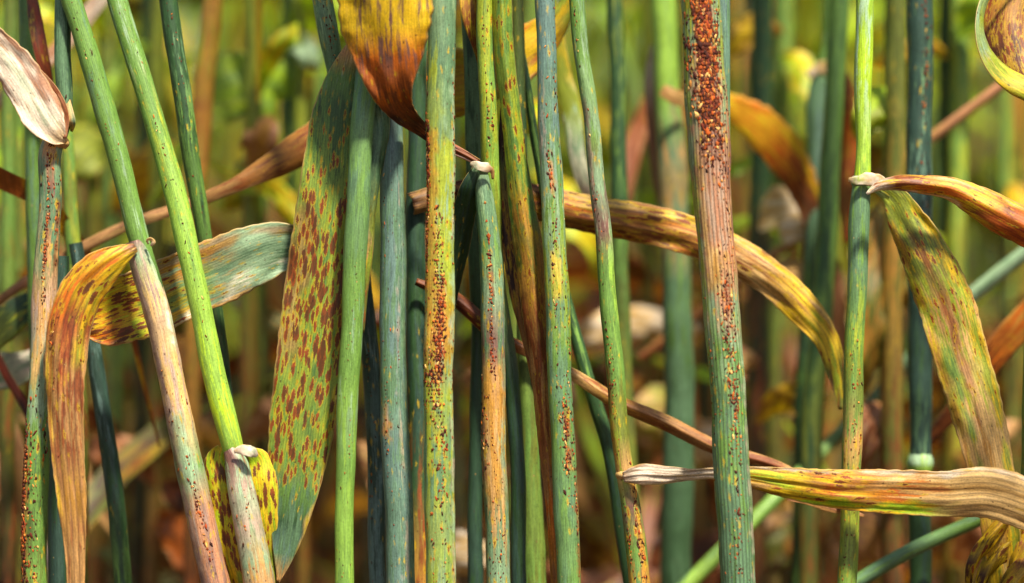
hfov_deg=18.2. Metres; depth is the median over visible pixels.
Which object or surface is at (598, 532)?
wheat stalk
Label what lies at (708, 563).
wheat stalk
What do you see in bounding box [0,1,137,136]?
wheat stalk
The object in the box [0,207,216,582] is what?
wheat stalk
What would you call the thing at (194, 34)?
wheat stalk
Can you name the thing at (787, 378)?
wheat stalk
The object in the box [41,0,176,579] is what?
wheat stalk
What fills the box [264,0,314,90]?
wheat stalk
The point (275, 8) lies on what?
wheat stalk
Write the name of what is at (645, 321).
wheat stalk
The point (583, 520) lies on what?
wheat stalk
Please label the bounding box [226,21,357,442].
wheat stalk
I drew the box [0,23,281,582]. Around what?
wheat stalk
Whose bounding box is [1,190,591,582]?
wheat stalk
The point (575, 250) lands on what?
wheat stalk
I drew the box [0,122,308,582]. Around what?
wheat stalk
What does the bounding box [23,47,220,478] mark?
wheat stalk
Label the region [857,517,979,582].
wheat stalk
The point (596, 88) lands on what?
wheat stalk
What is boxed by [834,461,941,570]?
wheat stalk
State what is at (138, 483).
wheat stalk
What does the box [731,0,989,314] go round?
wheat stalk
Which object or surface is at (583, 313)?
wheat stalk
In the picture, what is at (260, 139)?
wheat stalk
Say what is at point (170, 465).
wheat stalk
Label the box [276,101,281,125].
wheat stalk
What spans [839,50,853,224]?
wheat stalk
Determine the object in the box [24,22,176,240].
wheat stalk
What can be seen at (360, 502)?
wheat stalk
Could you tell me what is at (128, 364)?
wheat stalk
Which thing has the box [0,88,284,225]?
wheat stalk
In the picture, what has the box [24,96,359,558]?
wheat stalk
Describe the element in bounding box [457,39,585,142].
wheat stalk
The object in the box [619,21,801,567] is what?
wheat stalk
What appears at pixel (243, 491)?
wheat stalk
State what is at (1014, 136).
wheat stalk
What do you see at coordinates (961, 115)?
wheat stalk
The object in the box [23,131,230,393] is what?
wheat stalk
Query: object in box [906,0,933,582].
wheat stalk
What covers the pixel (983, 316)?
wheat stalk
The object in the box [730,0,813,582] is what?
wheat stalk
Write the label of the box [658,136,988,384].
wheat stalk
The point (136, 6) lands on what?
wheat stalk
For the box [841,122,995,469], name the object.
wheat stalk
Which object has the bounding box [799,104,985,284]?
wheat stalk
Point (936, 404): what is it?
wheat stalk
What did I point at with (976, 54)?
wheat stalk
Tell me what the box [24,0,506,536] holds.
wheat stalk
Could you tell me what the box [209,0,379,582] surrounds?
wheat stalk
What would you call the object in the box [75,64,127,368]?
wheat stalk
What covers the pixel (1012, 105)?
wheat stalk
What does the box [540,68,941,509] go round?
wheat stalk
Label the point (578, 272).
wheat stalk
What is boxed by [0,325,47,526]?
wheat stalk
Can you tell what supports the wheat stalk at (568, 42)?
on the ground
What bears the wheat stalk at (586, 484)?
on the ground
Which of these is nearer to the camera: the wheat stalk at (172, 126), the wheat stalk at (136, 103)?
the wheat stalk at (172, 126)
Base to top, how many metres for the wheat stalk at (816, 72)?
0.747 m
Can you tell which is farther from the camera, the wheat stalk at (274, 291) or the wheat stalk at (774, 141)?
the wheat stalk at (274, 291)
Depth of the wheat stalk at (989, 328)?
0.76 m
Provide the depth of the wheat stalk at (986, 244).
1.21 m
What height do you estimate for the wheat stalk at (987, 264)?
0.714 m
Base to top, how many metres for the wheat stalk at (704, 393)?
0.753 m
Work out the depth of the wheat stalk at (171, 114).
1.38 m
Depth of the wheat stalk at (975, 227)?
0.78 m
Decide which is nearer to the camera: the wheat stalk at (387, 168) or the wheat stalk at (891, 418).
the wheat stalk at (387, 168)
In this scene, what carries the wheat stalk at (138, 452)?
on the ground
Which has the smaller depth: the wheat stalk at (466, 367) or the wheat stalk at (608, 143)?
the wheat stalk at (466, 367)
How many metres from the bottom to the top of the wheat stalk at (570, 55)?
0.780 m
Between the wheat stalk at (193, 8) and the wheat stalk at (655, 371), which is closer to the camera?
the wheat stalk at (193, 8)
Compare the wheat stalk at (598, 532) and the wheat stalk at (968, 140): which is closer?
the wheat stalk at (598, 532)
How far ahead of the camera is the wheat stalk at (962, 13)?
0.60 m
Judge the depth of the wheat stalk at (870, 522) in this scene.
0.56 m
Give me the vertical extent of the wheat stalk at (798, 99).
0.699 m
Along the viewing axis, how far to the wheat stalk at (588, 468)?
0.80 m
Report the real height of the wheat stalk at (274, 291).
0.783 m
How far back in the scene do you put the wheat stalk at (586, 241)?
0.63 m
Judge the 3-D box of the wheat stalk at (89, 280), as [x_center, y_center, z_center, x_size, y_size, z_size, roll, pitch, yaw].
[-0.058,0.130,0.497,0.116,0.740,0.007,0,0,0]
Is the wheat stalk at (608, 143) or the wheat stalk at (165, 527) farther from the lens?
the wheat stalk at (608, 143)
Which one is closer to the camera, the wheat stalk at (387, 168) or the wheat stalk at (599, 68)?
the wheat stalk at (387, 168)
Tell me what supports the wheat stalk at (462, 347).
on the ground
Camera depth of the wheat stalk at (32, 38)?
0.52 m
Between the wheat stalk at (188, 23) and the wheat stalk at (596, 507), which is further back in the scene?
the wheat stalk at (188, 23)
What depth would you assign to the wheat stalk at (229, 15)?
1.14 m
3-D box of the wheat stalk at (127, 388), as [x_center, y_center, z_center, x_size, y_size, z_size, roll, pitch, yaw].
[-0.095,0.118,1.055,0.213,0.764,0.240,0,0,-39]
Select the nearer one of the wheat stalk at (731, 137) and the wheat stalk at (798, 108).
the wheat stalk at (798, 108)
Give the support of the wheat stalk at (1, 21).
on the ground
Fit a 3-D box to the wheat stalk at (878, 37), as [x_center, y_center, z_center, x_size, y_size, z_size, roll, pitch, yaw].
[0.034,0.118,0.800,0.286,0.764,0.182,0,0,-11]
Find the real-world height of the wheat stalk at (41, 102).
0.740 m
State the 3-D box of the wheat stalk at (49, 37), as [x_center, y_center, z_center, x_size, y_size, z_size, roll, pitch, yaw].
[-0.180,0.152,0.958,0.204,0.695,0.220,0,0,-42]
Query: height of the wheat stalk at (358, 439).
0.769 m
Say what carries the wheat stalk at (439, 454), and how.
on the ground
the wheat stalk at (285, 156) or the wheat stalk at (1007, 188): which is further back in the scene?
the wheat stalk at (1007, 188)
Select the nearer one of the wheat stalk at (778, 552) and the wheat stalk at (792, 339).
the wheat stalk at (778, 552)
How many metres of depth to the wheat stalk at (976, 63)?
1.51 m
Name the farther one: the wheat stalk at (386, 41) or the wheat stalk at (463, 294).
the wheat stalk at (463, 294)
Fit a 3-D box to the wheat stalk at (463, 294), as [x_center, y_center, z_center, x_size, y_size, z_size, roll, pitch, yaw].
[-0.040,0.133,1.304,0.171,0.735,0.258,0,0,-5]
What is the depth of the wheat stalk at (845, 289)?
0.86 m
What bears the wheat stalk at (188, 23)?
on the ground
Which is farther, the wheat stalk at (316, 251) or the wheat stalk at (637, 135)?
the wheat stalk at (637, 135)
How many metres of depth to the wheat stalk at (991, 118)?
1.41 m
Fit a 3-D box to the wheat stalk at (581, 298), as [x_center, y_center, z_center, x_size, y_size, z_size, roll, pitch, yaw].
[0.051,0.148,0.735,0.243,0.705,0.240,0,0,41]
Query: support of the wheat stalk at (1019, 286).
on the ground
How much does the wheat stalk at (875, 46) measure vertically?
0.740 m
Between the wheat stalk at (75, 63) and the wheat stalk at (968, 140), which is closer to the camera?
the wheat stalk at (75, 63)
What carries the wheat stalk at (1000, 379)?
on the ground
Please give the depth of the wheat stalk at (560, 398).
0.50 m
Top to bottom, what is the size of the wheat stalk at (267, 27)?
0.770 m
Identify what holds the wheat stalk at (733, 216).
on the ground
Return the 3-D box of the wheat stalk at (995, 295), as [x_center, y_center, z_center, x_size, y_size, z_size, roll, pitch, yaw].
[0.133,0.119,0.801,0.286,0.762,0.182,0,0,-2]
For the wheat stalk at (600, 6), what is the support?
on the ground
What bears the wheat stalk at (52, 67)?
on the ground
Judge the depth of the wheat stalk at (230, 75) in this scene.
0.60 m
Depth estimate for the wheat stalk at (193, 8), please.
0.90 m
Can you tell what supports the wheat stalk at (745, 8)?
on the ground
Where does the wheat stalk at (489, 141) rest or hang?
on the ground
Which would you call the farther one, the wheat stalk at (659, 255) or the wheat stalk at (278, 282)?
the wheat stalk at (659, 255)
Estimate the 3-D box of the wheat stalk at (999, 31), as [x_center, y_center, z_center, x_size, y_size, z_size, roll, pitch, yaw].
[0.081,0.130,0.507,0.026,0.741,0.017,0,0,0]
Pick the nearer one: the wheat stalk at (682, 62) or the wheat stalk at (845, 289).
the wheat stalk at (845, 289)
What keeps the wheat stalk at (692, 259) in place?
on the ground
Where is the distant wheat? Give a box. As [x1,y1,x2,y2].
[0,0,1019,582]
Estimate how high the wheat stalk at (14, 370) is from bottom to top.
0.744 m
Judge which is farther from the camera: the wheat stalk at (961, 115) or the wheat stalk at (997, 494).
the wheat stalk at (961, 115)
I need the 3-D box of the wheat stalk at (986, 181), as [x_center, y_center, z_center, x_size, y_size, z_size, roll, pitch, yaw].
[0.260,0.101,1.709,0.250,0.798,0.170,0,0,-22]
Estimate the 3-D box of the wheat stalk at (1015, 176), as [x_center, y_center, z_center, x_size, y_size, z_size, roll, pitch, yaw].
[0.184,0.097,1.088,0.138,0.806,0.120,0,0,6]
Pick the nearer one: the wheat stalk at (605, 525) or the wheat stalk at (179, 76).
the wheat stalk at (179, 76)
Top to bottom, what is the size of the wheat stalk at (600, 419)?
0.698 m
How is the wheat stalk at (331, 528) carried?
on the ground
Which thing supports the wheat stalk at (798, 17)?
on the ground
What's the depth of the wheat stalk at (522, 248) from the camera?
0.50 m
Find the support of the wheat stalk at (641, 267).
on the ground
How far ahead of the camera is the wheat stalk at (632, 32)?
1.11 m
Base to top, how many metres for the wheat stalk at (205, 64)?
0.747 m
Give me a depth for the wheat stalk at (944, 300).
0.51 m
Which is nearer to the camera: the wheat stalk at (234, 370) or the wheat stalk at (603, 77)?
the wheat stalk at (234, 370)
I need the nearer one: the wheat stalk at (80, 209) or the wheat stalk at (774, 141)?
the wheat stalk at (774, 141)
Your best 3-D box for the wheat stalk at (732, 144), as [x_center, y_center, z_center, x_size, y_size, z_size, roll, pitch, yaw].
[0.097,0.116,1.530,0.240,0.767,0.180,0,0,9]
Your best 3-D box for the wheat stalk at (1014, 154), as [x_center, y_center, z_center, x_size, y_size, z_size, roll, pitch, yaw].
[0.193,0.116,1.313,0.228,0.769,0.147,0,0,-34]
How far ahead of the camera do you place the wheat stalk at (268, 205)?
1.70 m
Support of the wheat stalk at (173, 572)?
on the ground
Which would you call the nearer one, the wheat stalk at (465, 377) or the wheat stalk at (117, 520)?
the wheat stalk at (117, 520)
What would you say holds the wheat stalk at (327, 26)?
on the ground
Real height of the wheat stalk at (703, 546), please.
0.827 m
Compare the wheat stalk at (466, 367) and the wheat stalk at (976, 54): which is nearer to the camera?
the wheat stalk at (466, 367)
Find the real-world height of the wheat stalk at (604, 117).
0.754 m
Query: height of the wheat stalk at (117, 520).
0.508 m
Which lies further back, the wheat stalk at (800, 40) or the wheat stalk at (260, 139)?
the wheat stalk at (800, 40)
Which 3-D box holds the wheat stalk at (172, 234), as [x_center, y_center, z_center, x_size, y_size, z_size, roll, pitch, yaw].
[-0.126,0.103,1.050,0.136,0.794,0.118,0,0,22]
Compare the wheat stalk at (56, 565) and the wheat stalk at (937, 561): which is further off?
the wheat stalk at (937, 561)
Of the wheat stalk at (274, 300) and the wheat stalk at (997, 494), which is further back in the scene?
the wheat stalk at (274, 300)
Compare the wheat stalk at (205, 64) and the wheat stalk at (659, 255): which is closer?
the wheat stalk at (205, 64)
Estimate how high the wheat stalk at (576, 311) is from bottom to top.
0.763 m
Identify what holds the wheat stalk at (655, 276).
on the ground
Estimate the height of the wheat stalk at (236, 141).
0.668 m
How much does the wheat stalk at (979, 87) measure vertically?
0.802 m
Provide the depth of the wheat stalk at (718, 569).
1.25 m
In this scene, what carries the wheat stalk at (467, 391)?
on the ground
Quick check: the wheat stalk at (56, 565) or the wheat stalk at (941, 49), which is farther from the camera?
the wheat stalk at (941, 49)
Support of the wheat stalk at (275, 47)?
on the ground
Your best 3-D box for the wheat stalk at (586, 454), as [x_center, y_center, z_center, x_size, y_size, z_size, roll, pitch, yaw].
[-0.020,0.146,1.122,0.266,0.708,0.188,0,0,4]
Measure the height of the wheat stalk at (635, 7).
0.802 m
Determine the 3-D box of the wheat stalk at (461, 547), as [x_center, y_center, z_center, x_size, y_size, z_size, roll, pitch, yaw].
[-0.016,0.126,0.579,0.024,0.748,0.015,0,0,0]
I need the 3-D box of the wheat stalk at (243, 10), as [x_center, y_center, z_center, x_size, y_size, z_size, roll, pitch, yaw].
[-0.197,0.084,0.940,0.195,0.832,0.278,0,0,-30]
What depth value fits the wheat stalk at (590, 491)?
1.17 m
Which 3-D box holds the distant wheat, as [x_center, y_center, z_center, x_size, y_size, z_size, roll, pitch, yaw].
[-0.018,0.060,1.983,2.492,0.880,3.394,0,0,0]
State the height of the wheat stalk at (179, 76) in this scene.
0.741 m
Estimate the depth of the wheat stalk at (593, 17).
1.18 m
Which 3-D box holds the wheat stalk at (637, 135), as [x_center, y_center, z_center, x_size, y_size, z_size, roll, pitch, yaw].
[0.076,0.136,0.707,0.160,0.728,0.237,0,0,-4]
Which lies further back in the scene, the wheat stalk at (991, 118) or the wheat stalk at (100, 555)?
the wheat stalk at (991, 118)
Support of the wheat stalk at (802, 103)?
on the ground
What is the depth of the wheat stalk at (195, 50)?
1.73 m
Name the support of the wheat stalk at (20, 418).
on the ground
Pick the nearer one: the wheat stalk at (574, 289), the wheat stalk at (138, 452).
the wheat stalk at (138, 452)
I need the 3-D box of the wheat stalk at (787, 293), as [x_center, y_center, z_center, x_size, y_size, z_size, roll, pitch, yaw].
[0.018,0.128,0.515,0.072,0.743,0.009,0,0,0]
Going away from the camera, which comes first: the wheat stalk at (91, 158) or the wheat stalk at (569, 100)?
the wheat stalk at (569, 100)
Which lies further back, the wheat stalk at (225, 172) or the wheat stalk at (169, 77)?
the wheat stalk at (169, 77)
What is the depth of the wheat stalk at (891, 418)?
0.56 m
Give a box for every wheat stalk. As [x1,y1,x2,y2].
[0,0,75,582]
[0,0,106,582]
[0,0,219,228]
[0,0,378,582]
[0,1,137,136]
[0,8,184,478]
[0,13,24,424]
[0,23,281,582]
[0,40,109,582]
[0,52,837,580]
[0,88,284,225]
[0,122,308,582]
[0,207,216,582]
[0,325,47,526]
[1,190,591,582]
[19,0,53,348]
[22,170,131,444]
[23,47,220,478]
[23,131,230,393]
[24,0,132,582]
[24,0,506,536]
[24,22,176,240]
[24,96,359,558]
[24,112,275,221]
[24,169,593,582]
[25,20,99,217]
[25,166,697,404]
[25,339,209,414]
[28,0,359,553]
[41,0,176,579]
[45,0,230,582]
[47,86,172,539]
[47,256,68,582]
[69,242,131,582]
[71,50,466,519]
[71,50,734,566]
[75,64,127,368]
[80,0,841,582]
[86,130,354,567]
[87,0,200,582]
[89,0,205,582]
[90,45,375,582]
[106,0,220,481]
[106,0,639,569]
[107,0,279,582]
[122,0,281,478]
[122,1,276,470]
[125,0,964,582]
[125,405,176,477]
[128,0,577,562]
[135,4,279,582]
[147,0,298,452]
[159,0,233,402]
[160,0,279,515]
[161,0,619,575]
[163,386,593,503]
[165,146,639,582]
[167,0,245,220]
[167,111,243,133]
[172,10,333,518]
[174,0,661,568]
[181,19,194,28]
[182,32,328,464]
[183,0,222,582]
[194,28,209,172]
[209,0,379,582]
[210,14,965,582]
[213,0,343,582]
[216,7,362,437]
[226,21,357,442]
[231,126,591,460]
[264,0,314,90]
[266,193,600,496]
[266,201,272,221]
[268,18,697,407]
[269,2,462,286]
[273,195,506,294]
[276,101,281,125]
[279,10,816,421]
[282,40,822,582]
[312,0,385,582]
[326,0,840,529]
[327,8,640,531]
[328,122,582,569]
[331,0,941,517]
[332,0,907,582]
[337,0,509,582]
[354,94,663,582]
[355,60,640,569]
[357,39,640,485]
[357,127,485,574]
[357,436,361,470]
[363,104,414,582]
[366,21,730,582]
[404,159,789,571]
[405,43,843,582]
[423,0,455,582]
[453,0,470,582]
[454,0,569,582]
[457,0,1002,582]
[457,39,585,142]
[461,99,576,582]
[462,27,976,573]
[468,246,661,268]
[476,0,525,582]
[483,251,965,578]
[492,0,556,582]
[506,0,597,582]
[506,285,697,422]
[525,54,628,582]
[535,0,580,582]
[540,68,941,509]
[544,0,909,582]
[549,0,940,561]
[555,0,640,505]
[558,0,598,527]
[558,0,749,565]
[560,55,1016,305]
[562,12,847,560]
[567,12,596,54]
[569,0,1023,582]
[571,0,712,582]
[571,20,937,529]
[571,96,1022,582]
[580,0,935,573]
[580,10,639,544]
[580,22,989,526]
[581,1,735,449]
[586,10,792,538]
[587,13,879,354]
[587,111,803,526]
[589,51,979,488]
[590,381,1004,582]
[594,82,597,350]
[595,0,639,190]
[595,0,935,573]
[604,0,700,534]
[607,22,719,574]
[610,16,1015,582]
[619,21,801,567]
[624,12,845,385]
[629,45,1016,262]
[630,1,796,415]
[630,6,1017,381]
[636,188,710,533]
[637,83,1003,361]
[637,282,986,397]
[645,0,846,582]
[654,0,789,384]
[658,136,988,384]
[678,247,1023,582]
[680,0,755,582]
[691,70,1009,582]
[718,563,978,582]
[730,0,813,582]
[730,124,785,367]
[730,126,979,459]
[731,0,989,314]
[742,0,831,582]
[765,213,839,582]
[786,8,803,323]
[787,70,1013,582]
[787,299,1002,345]
[789,46,996,554]
[791,0,855,582]
[798,0,848,582]
[799,39,977,431]
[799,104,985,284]
[829,0,886,582]
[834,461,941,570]
[837,0,1023,582]
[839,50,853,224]
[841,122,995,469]
[844,0,1014,281]
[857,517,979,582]
[870,149,1018,208]
[873,0,1020,582]
[873,43,878,51]
[874,20,1019,183]
[874,58,992,313]
[880,0,905,582]
[902,0,981,582]
[902,161,1019,582]
[903,377,1003,396]
[904,49,991,384]
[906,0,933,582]
[907,82,1023,472]
[965,0,1023,582]
[973,50,980,279]
[979,294,1002,324]
[983,112,989,185]
[988,133,1016,146]
[1015,101,1023,473]
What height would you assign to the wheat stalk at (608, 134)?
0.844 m
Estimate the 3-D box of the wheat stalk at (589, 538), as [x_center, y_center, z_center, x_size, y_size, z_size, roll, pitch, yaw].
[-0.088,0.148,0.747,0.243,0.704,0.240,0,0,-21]
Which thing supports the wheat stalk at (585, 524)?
on the ground
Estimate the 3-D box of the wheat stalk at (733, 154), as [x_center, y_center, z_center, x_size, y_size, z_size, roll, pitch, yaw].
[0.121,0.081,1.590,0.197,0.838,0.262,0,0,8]
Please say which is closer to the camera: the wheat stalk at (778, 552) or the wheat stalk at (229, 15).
the wheat stalk at (778, 552)
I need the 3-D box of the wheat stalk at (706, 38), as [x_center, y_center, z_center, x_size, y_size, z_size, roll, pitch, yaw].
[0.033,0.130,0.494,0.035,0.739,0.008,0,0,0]
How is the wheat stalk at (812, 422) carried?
on the ground
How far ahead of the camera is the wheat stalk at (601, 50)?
1.13 m
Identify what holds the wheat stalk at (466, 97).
on the ground
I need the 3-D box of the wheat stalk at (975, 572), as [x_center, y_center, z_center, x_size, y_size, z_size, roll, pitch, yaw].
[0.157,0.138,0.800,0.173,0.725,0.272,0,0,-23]
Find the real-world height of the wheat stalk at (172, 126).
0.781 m
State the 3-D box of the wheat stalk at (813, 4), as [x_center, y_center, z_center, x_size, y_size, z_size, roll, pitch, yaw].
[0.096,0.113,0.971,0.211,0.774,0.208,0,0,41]
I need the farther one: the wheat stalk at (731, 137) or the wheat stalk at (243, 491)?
the wheat stalk at (731, 137)
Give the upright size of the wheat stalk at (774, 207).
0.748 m
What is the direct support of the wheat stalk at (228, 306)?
on the ground
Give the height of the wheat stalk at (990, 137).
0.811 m
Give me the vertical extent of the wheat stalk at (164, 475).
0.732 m

